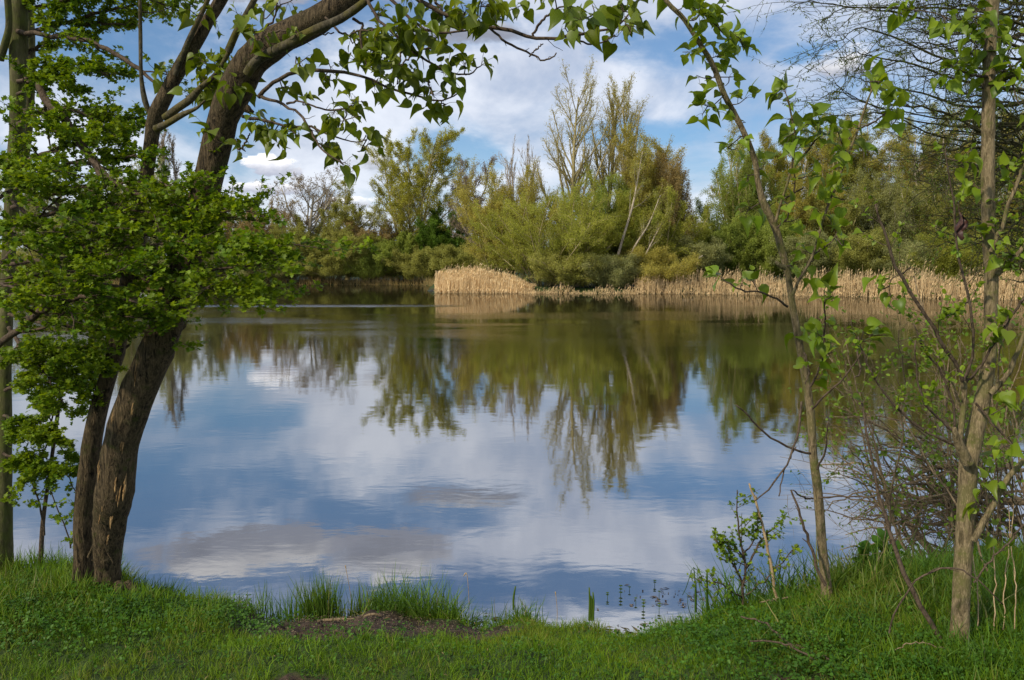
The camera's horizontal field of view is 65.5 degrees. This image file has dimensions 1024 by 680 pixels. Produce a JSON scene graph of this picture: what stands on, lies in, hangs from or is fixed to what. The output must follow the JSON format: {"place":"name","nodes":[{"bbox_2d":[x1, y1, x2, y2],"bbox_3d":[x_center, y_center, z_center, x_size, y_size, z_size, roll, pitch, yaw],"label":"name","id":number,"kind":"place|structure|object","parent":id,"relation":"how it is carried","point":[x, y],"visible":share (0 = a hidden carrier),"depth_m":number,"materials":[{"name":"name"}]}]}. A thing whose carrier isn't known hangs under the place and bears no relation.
{"place":"outdoors","nodes":[
{"label":"outdoors","id":0,"kind":"place"},
{"bbox_2d":[0,248,63,279],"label":"willow shrub","id":1,"kind":"object","parent":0,"point":[18,253],"visible":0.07,"depth_m":108.58,"materials":[{"name":"green plant"}]},
{"bbox_2d":[0,272,1023,679],"bbox_3d":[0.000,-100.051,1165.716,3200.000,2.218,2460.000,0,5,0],"label":"ground","id":2,"kind":"structure","parent":0,"point":[302,630],"depth_m":3.37,"materials":[{"name":"plant"}]},
{"bbox_2d":[0,396,89,565],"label":"shrub","id":3,"kind":"object","parent":2,"relation":"on","point":[70,457],"visible":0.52,"depth_m":4.20,"materials":[{"name":"green plant"}]},
{"bbox_2d":[0,170,104,254],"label":"willow tree","id":4,"kind":"object","parent":2,"relation":"on","point":[33,209],"visible":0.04,"depth_m":127.03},
{"bbox_2d":[33,150,170,257],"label":"willow tree","id":5,"kind":"object","parent":2,"relation":"on","point":[150,240],"visible":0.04,"depth_m":126.06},
{"bbox_2d":[0,540,285,632],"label":"bank grass","id":6,"kind":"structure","parent":2,"relation":"on","point":[247,603],"depth_m":4.06,"materials":[{"name":"plant"}]},
{"bbox_2d":[0,560,337,666],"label":"ground cover","id":7,"kind":"object","parent":2,"relation":"on","point":[49,626],"visible":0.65,"depth_m":3.73,"materials":[{"name":"green plant"}]},
{"bbox_2d":[167,129,182,182],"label":"lombardy poplar","id":8,"kind":"object","parent":2,"relation":"on","point":[176,172],"visible":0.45,"depth_m":171.91,"materials":[{"name":"grey plant"}]},
{"bbox_2d":[0,0,379,566],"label":"hawthorn tree","id":9,"kind":"object","parent":2,"relation":"on","point":[84,258],"visible":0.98,"depth_m":3.55,"materials":[{"name":"green plant"}]},
{"bbox_2d":[157,246,234,278],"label":"willow shrub","id":10,"kind":"object","parent":2,"relation":"on","point":[211,258],"visible":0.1,"depth_m":108.50,"materials":[{"name":"green plant"}]},
{"bbox_2d":[15,274,434,285],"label":"bank grass","id":11,"kind":"structure","parent":2,"relation":"on","point":[429,282],"depth_m":111.34,"materials":[{"name":"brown plant"}]},
{"bbox_2d":[225,253,313,283],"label":"willow shrub","id":12,"kind":"object","parent":2,"relation":"on","point":[275,275],"visible":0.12,"depth_m":110.03,"materials":[{"name":"green plant"}]},
{"bbox_2d":[220,191,319,240],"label":"scrub","id":13,"kind":"object","parent":2,"relation":"on","point":[266,227],"visible":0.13,"depth_m":121.90,"materials":[{"name":"brown plant"}]},
{"bbox_2d":[254,582,306,623],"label":"grass tuft","id":14,"kind":"object","parent":2,"relation":"on","point":[270,603],"visible":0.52,"depth_m":4.34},
{"bbox_2d":[252,160,353,277],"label":"bare tree","id":15,"kind":"object","parent":2,"relation":"on","point":[327,193],"visible":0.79,"depth_m":123.43,"materials":[{"name":"twig bark"},{"name":"bark"}]},
{"bbox_2d":[274,566,337,622],"bbox_3d":[-1.126,1.449,4.402,0.297,0.469,0.317,3,6,31],"label":"grass tuft","id":16,"kind":"object","parent":2,"relation":"on","point":[307,612],"visible":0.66,"depth_m":4.33,"materials":[{"name":"plant"}]},
{"bbox_2d":[251,207,363,279],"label":"scrub","id":17,"kind":"object","parent":2,"relation":"on","point":[302,228],"visible":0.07,"depth_m":121.00,"materials":[{"name":"green plant"}]},
{"bbox_2d":[290,568,348,619],"bbox_3d":[-1.062,1.449,4.383,0.342,0.473,0.231,0,5,0],"label":"grass tuft","id":18,"kind":"object","parent":2,"relation":"on","point":[331,606],"visible":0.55,"depth_m":4.36,"materials":[{"name":"plant"}]},
{"bbox_2d":[272,227,380,281],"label":"willow shrub","id":19,"kind":"object","parent":2,"relation":"on","point":[332,267],"visible":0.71,"depth_m":109.53,"materials":[{"name":"green plant"}]},
{"bbox_2d":[310,178,388,278],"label":"budding tree","id":20,"kind":"object","parent":2,"relation":"on","point":[345,210],"visible":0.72,"depth_m":116.27,"materials":[{"name":"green plant"}]},
{"bbox_2d":[329,574,383,617],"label":"grass tuft","id":21,"kind":"object","parent":2,"relation":"on","point":[356,608],"visible":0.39,"depth_m":4.43,"materials":[{"name":"plant"}]},
{"bbox_2d":[71,0,655,598],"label":"poplar tree","id":22,"kind":"object","parent":2,"relation":"on","point":[225,92],"visible":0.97,"depth_m":3.28,"materials":[{"name":"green plant"}]},
{"bbox_2d":[341,211,401,279],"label":"scrub","id":23,"kind":"object","parent":2,"relation":"on","point":[386,232],"visible":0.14,"depth_m":116.88,"materials":[{"name":"green plant"}]},
{"bbox_2d":[339,235,404,280],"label":"willow shrub","id":24,"kind":"object","parent":2,"relation":"on","point":[371,266],"visible":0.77,"depth_m":111.17,"materials":[{"name":"green plant"}]},
{"bbox_2d":[346,579,411,614],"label":"grass tuft","id":25,"kind":"object","parent":2,"relation":"on","point":[369,605],"visible":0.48,"depth_m":4.39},
{"bbox_2d":[241,610,523,638],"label":"soil litter","id":26,"kind":"object","parent":2,"relation":"on","point":[372,623],"visible":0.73,"depth_m":4.08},
{"bbox_2d":[366,219,424,280],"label":"thicket","id":27,"kind":"object","parent":2,"relation":"on","point":[408,240],"visible":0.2,"depth_m":112.65,"materials":[{"name":"green plant"}]},
{"bbox_2d":[359,562,442,618],"bbox_3d":[-0.604,1.439,4.429,0.543,0.436,0.436,-2,5,-17],"label":"grass tuft","id":28,"kind":"object","parent":2,"relation":"on","point":[400,605],"visible":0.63,"depth_m":4.39,"materials":[{"name":"plant"}]},
{"bbox_2d":[354,124,474,280],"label":"poplar tree","id":29,"kind":"object","parent":2,"relation":"on","point":[400,206],"visible":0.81,"depth_m":116.45,"materials":[{"name":"green plant"}]},
{"bbox_2d":[384,243,462,282],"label":"willow shrub","id":30,"kind":"object","parent":2,"relation":"on","point":[415,263],"visible":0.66,"depth_m":109.88,"materials":[{"name":"green plant"}]},
{"bbox_2d":[387,564,471,622],"bbox_3d":[-0.465,1.445,4.391,0.551,0.479,0.536,0,5,0],"label":"grass tuft","id":31,"kind":"object","parent":2,"relation":"on","point":[426,607],"visible":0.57,"depth_m":4.37,"materials":[{"name":"plant"}]},
{"bbox_2d":[401,196,478,255],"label":"evergreen bush","id":32,"kind":"object","parent":2,"relation":"on","point":[429,232],"visible":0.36,"depth_m":113.29,"materials":[{"name":"green plant"}]},
{"bbox_2d":[421,580,490,626],"bbox_3d":[-0.295,1.503,4.447,0.414,0.369,0.362,0,5,0],"label":"grass tuft","id":33,"kind":"object","parent":2,"relation":"on","point":[455,610],"visible":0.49,"depth_m":4.37,"materials":[{"name":"plant"}]},
{"bbox_2d":[424,243,497,275],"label":"willow shrub","id":34,"kind":"object","parent":2,"relation":"on","point":[448,255],"visible":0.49,"depth_m":97.10,"materials":[{"name":"green plant"}]},
{"bbox_2d":[441,174,487,235],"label":"bare tree","id":35,"kind":"object","parent":2,"relation":"on","point":[450,186],"visible":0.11,"depth_m":121.54,"materials":[{"name":"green plant"}]},
{"bbox_2d":[445,601,507,631],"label":"grass tuft","id":36,"kind":"object","parent":2,"relation":"on","point":[483,622],"visible":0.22,"depth_m":4.39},
{"bbox_2d":[443,154,517,247],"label":"bare tree","id":37,"kind":"object","parent":2,"relation":"on","point":[465,229],"visible":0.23,"depth_m":94.16,"materials":[{"name":"green plant"}]},
{"bbox_2d":[250,606,717,638],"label":"reed litter","id":38,"kind":"object","parent":2,"relation":"on","point":[494,618],"visible":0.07,"depth_m":4.43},
{"bbox_2d":[434,263,535,293],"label":"reeds","id":39,"kind":"object","parent":2,"relation":"on","point":[463,281],"visible":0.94,"depth_m":71.86,"materials":[{"name":"plant"}]},
{"bbox_2d":[0,601,971,679],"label":"ground cover","id":40,"kind":"object","parent":2,"relation":"on","point":[469,651],"visible":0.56,"depth_m":3.36,"materials":[{"name":"green plant"}]},
{"bbox_2d":[467,600,520,629],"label":"grass tuft","id":41,"kind":"object","parent":2,"relation":"on","point":[493,622],"visible":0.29,"depth_m":4.34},
{"bbox_2d":[448,155,561,278],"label":"willow tree","id":42,"kind":"object","parent":2,"relation":"on","point":[462,197],"visible":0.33,"depth_m":80.11,"materials":[{"name":"green plant"}]},
{"bbox_2d":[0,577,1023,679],"bbox_3d":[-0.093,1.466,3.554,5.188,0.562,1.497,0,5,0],"label":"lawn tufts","id":43,"kind":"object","parent":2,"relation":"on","point":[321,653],"visible":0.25,"depth_m":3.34,"materials":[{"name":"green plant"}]},
{"bbox_2d":[497,135,541,280],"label":"dead tree","id":44,"kind":"object","parent":2,"relation":"on","point":[510,175],"visible":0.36,"depth_m":85.65,"materials":[{"name":"wood"}]},
{"bbox_2d":[499,595,549,624],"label":"grass tuft","id":45,"kind":"object","parent":2,"relation":"on","point":[528,614],"visible":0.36,"depth_m":4.31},
{"bbox_2d":[469,168,630,286],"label":"willow tree","id":46,"kind":"object","parent":2,"relation":"on","point":[517,249],"visible":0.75,"depth_m":72.97,"materials":[{"name":"green plant"}]},
{"bbox_2d":[532,54,613,229],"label":"poplar tree","id":47,"kind":"object","parent":2,"relation":"on","point":[574,174],"visible":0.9,"depth_m":82.41,"materials":[{"name":"green plant"}]},
{"bbox_2d":[521,248,624,287],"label":"scrub","id":48,"kind":"object","parent":2,"relation":"on","point":[552,270],"visible":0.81,"depth_m":70.52,"materials":[{"name":"green plant"}]},
{"bbox_2d":[535,280,638,293],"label":"reeds","id":49,"kind":"object","parent":2,"relation":"on","point":[627,291],"visible":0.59,"depth_m":70.00,"materials":[{"name":"plant"}]},
{"bbox_2d":[588,587,594,620],"bbox_3d":[0.418,1.388,4.186,0.034,0.179,0.013,0,5,0],"label":"reed stub","id":50,"kind":"object","parent":2,"relation":"on","point":[591,610],"visible":0.94,"depth_m":4.18,"materials":[{"name":"green plant"}]},
{"bbox_2d":[554,71,636,216],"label":"poplar tree","id":51,"kind":"object","parent":2,"relation":"on","point":[612,103],"visible":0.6,"depth_m":84.04,"materials":[{"name":"green plant"}]},
{"bbox_2d":[546,159,663,284],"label":"willow tree","id":52,"kind":"object","parent":2,"relation":"on","point":[599,196],"visible":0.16,"depth_m":76.58,"materials":[{"name":"green plant"}]},
{"bbox_2d":[575,251,645,287],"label":"scrub","id":53,"kind":"object","parent":2,"relation":"on","point":[613,275],"visible":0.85,"depth_m":70.65,"materials":[{"name":"green plant"}]},
{"bbox_2d":[617,132,653,254],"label":"leaning tree","id":54,"kind":"object","parent":2,"relation":"on","point":[635,193],"visible":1,"depth_m":73.43,"materials":[{"name":"green plant"}]},
{"bbox_2d":[599,80,675,187],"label":"poplar tree","id":55,"kind":"object","parent":2,"relation":"on","point":[632,124],"visible":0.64,"depth_m":81.42,"materials":[{"name":"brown plant"}]},
{"bbox_2d":[626,182,670,284],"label":"leaning tree","id":56,"kind":"object","parent":2,"relation":"on","point":[642,223],"visible":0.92,"depth_m":73.24,"materials":[{"name":"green plant"}]},
{"bbox_2d":[636,193,676,284],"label":"leaning tree","id":57,"kind":"object","parent":2,"relation":"on","point":[657,232],"visible":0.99,"depth_m":72.73,"materials":[{"name":"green plant"}]},
{"bbox_2d":[611,124,704,251],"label":"willow tree","id":58,"kind":"object","parent":2,"relation":"on","point":[650,167],"visible":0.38,"depth_m":76.94,"materials":[{"name":"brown plant"}]},
{"bbox_2d":[616,244,701,285],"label":"scrub","id":59,"kind":"object","parent":2,"relation":"on","point":[658,262],"visible":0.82,"depth_m":70.81,"materials":[{"name":"green plant"}]},
{"bbox_2d":[614,183,716,265],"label":"willow tree","id":60,"kind":"object","parent":2,"relation":"on","point":[677,231],"visible":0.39,"depth_m":74.79,"materials":[{"name":"green plant"}]},
{"bbox_2d":[638,145,695,241],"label":"budding tree","id":61,"kind":"object","parent":2,"relation":"on","point":[675,175],"visible":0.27,"depth_m":77.47,"materials":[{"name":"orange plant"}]},
{"bbox_2d":[670,233,734,284],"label":"willow shrub","id":62,"kind":"object","parent":2,"relation":"on","point":[713,253],"visible":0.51,"depth_m":74.17,"materials":[{"name":"green plant"}]},
{"bbox_2d":[685,210,761,284],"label":"thicket","id":63,"kind":"object","parent":2,"relation":"on","point":[723,231],"visible":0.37,"depth_m":77.44,"materials":[{"name":"green plant"}]},
{"bbox_2d":[633,262,822,295],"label":"reeds","id":64,"kind":"object","parent":2,"relation":"on","point":[676,288],"visible":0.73,"depth_m":68.74,"materials":[{"name":"plant"}]},
{"bbox_2d":[684,135,800,281],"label":"willow tree","id":65,"kind":"object","parent":2,"relation":"on","point":[736,198],"visible":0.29,"depth_m":84.01,"materials":[{"name":"green plant"}]},
{"bbox_2d":[687,488,805,608],"bbox_3d":[1.178,1.072,4.023,0.547,0.690,0.292,-2,5,-19],"label":"hawthorn seedling","id":66,"kind":"object","parent":2,"relation":"on","point":[721,546],"visible":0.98,"depth_m":4.04,"materials":[{"name":"green plant"}]},
{"bbox_2d":[723,211,803,281],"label":"thicket","id":67,"kind":"object","parent":2,"relation":"on","point":[757,250],"visible":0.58,"depth_m":77.14,"materials":[{"name":"green plant"}]},
{"bbox_2d":[749,483,777,597],"bbox_3d":[1.275,1.018,4.015,0.187,0.610,0.050,-2,5,-17],"label":"dead stick","id":68,"kind":"object","parent":2,"relation":"on","point":[767,546],"visible":0.94,"depth_m":4.02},
{"bbox_2d":[707,121,825,276],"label":"tree","id":69,"kind":"object","parent":2,"relation":"on","point":[766,139],"visible":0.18,"depth_m":90.26,"materials":[{"name":"green plant"}]},
{"bbox_2d":[653,0,911,600],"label":"poplar sapling","id":70,"kind":"object","parent":2,"relation":"on","point":[877,76],"visible":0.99,"depth_m":3.48,"materials":[{"name":"green plant"}]},
{"bbox_2d":[751,164,847,280],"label":"understorey tree","id":71,"kind":"object","parent":2,"relation":"on","point":[798,211],"visible":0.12,"depth_m":81.04,"materials":[{"name":"green plant"}]},
{"bbox_2d":[575,557,1023,679],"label":"ground cover","id":72,"kind":"object","parent":2,"relation":"on","point":[732,622],"visible":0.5,"depth_m":3.39,"materials":[{"name":"green plant"}]},
{"bbox_2d":[750,640,814,659],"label":"fallen twig","id":73,"kind":"object","parent":72,"relation":"on","point":[791,646],"visible":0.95,"depth_m":3.28,"materials":[{"name":"wood"}]},
{"bbox_2d":[741,616,828,659],"bbox_3d":[1.169,1.280,3.413,0.037,0.076,0.429,-4,6,-37],"label":"fallen twig","id":74,"kind":"object","parent":72,"relation":"on","point":[774,631],"visible":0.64,"depth_m":3.45,"materials":[{"name":"wood"}]},
{"bbox_2d":[983,512,996,629],"bbox_3d":[2.103,0.990,3.504,0.050,0.495,0.225,2,5,23],"label":"dry straw","id":75,"kind":"object","parent":72,"relation":"on","point":[995,581],"visible":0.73,"depth_m":3.47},
{"bbox_2d":[1003,504,1013,626],"bbox_3d":[2.177,0.990,3.500,0.037,0.495,0.248,3,6,30],"label":"dry straw","id":76,"kind":"object","parent":72,"relation":"on","point":[1007,568],"visible":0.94,"depth_m":3.50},
{"bbox_2d":[1006,504,1016,628],"bbox_3d":[2.197,0.991,3.498,0.032,0.495,0.215,1,5,14],"label":"dry straw","id":77,"kind":"object","parent":72,"relation":"on","point":[1014,571],"visible":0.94,"depth_m":3.50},
{"bbox_2d":[768,227,848,283],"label":"scrub","id":78,"kind":"object","parent":2,"relation":"on","point":[823,261],"visible":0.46,"depth_m":71.84,"materials":[{"name":"green plant"}]},
{"bbox_2d":[790,490,826,585],"bbox_3d":[1.424,0.950,3.824,0.178,0.459,0.044,2,6,27],"label":"dead stick","id":79,"kind":"object","parent":2,"relation":"on","point":[810,547],"visible":1,"depth_m":3.82,"materials":[{"name":"wood"}]},
{"bbox_2d":[762,111,874,204],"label":"tree","id":80,"kind":"object","parent":2,"relation":"on","point":[830,150],"visible":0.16,"depth_m":89.04,"materials":[{"name":"green plant"}]},
{"bbox_2d":[645,515,1023,679],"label":"tall grass","id":81,"kind":"structure","parent":2,"relation":"on","point":[925,565],"depth_m":3.91,"materials":[{"name":"plant"}]},
{"bbox_2d":[888,567,1003,633],"bbox_3d":[1.710,1.038,3.128,0.408,0.304,0.054,1,5,14],"label":"bramble cane","id":82,"kind":"object","parent":81,"relation":"on","point":[913,583],"visible":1,"depth_m":3.14,"materials":[{"name":"brown plant"}]},
{"bbox_2d":[801,168,902,239],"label":"understorey tree","id":83,"kind":"object","parent":2,"relation":"on","point":[850,215],"visible":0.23,"depth_m":79.47,"materials":[{"name":"green plant"}]},
{"bbox_2d":[801,107,918,208],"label":"tree","id":84,"kind":"object","parent":2,"relation":"on","point":[825,166],"visible":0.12,"depth_m":87.33,"materials":[{"name":"green plant"}]},
{"bbox_2d":[852,540,873,571],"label":"leafy plant","id":85,"kind":"object","parent":2,"relation":"on","point":[862,545],"visible":0.3,"depth_m":4.31,"materials":[{"name":"green plant"}]},
{"bbox_2d":[801,227,926,282],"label":"scrub","id":86,"kind":"object","parent":2,"relation":"on","point":[854,257],"visible":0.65,"depth_m":68.26,"materials":[{"name":"green plant"}]},
{"bbox_2d":[726,0,1023,324],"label":"willow tree","id":87,"kind":"object","parent":2,"relation":"on","point":[1011,123],"visible":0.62,"depth_m":5.12,"materials":[{"name":"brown plant"}]},
{"bbox_2d":[870,527,905,569],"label":"leafy plant","id":88,"kind":"object","parent":2,"relation":"on","point":[881,536],"visible":0.26,"depth_m":4.45,"materials":[{"name":"green plant"}]},
{"bbox_2d":[845,165,936,246],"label":"understorey tree","id":89,"kind":"object","parent":2,"relation":"on","point":[890,212],"visible":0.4,"depth_m":78.34,"materials":[{"name":"green plant"}]},
{"bbox_2d":[763,326,1023,560],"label":"willow thicket","id":90,"kind":"object","parent":2,"relation":"on","point":[918,502],"visible":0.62,"depth_m":5.15,"materials":[{"name":"brown plant"}]},
{"bbox_2d":[847,237,944,281],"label":"scrub","id":91,"kind":"object","parent":2,"relation":"on","point":[884,268],"visible":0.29,"depth_m":66.08,"materials":[{"name":"green plant"}]},
{"bbox_2d":[840,102,957,209],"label":"tree","id":92,"kind":"object","parent":2,"relation":"on","point":[856,160],"visible":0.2,"depth_m":86.93,"materials":[{"name":"green plant"}]},
{"bbox_2d":[776,172,1023,579],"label":"willow thicket","id":93,"kind":"object","parent":2,"relation":"on","point":[999,462],"visible":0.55,"depth_m":4.98,"materials":[{"name":"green plant"}]},
{"bbox_2d":[861,403,941,639],"bbox_3d":[1.670,0.777,3.437,0.373,0.975,0.064,5,7,43],"label":"dead stick","id":94,"kind":"object","parent":2,"relation":"on","point":[909,583],"visible":0.98,"depth_m":3.44,"materials":[{"name":"wood"}]},
{"bbox_2d":[808,254,1023,299],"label":"reeds","id":95,"kind":"object","parent":2,"relation":"on","point":[927,283],"visible":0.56,"depth_m":58.92,"materials":[{"name":"plant"}]},
{"bbox_2d":[847,0,1023,642],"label":"poplar tree","id":96,"kind":"object","parent":2,"relation":"on","point":[968,448],"visible":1,"depth_m":3.17,"materials":[{"name":"green plant"}]},
{"bbox_2d":[954,203,967,239],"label":"dead leaf","id":97,"kind":"object","parent":96,"relation":"hanging from","point":[961,225],"visible":1,"depth_m":3.07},
{"bbox_2d":[876,102,1001,201],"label":"tree","id":98,"kind":"object","parent":2,"relation":"on","point":[911,138],"visible":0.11,"depth_m":84.85,"materials":[{"name":"green plant"}]},
{"bbox_2d":[906,229,980,283],"bbox_3d":[35.573,-6.532,64.907,6.924,5.459,5.879,2,5,20],"label":"willow shrub","id":99,"kind":"object","parent":2,"relation":"on","point":[946,260],"visible":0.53,"depth_m":63.75,"materials":[{"name":"green plant"}]},
{"bbox_2d":[892,162,1000,245],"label":"understorey tree","id":100,"kind":"object","parent":2,"relation":"on","point":[908,197],"visible":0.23,"depth_m":76.21,"materials":[{"name":"green plant"}]},
{"bbox_2d":[924,104,1023,198],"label":"tree","id":101,"kind":"object","parent":2,"relation":"on","point":[1015,139],"depth_m":86.39,"materials":[{"name":"green plant"}]},
{"bbox_2d":[950,168,1023,238],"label":"understorey tree","id":102,"kind":"object","parent":2,"relation":"on","point":[1012,205],"visible":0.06,"depth_m":74.16,"materials":[{"name":"green plant"}]},
{"bbox_2d":[955,82,1023,201],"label":"tree","id":103,"kind":"object","parent":2,"relation":"on","point":[1011,131],"visible":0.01,"depth_m":82.34,"materials":[{"name":"green plant"}]},
{"bbox_2d":[960,226,1023,281],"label":"willow shrub","id":104,"kind":"object","parent":2,"relation":"on","point":[979,259],"visible":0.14,"depth_m":61.67,"materials":[{"name":"green plant"}]},
{"bbox_2d":[973,524,1023,582],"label":"branch","id":105,"kind":"object","parent":2,"relation":"on","point":[998,552],"visible":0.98,"depth_m":3.18,"materials":[{"name":"brown plant"}]},
{"bbox_2d":[0,0,1023,254],"label":"sky","id":106,"kind":"structure","parent":0,"point":[517,100],"materials":[{"name":"blue"}]},
{"bbox_2d":[12,285,1023,635],"bbox_3d":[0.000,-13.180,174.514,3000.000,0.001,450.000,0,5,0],"label":"water","id":107,"kind":"structure","parent":0,"point":[566,451],"depth_m":9.25,"materials":[{"name":"liquid"}]},
{"bbox_2d":[597,584,767,610],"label":"floating litter","id":108,"kind":"object","parent":107,"relation":"on","point":[673,596],"visible":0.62,"depth_m":4.89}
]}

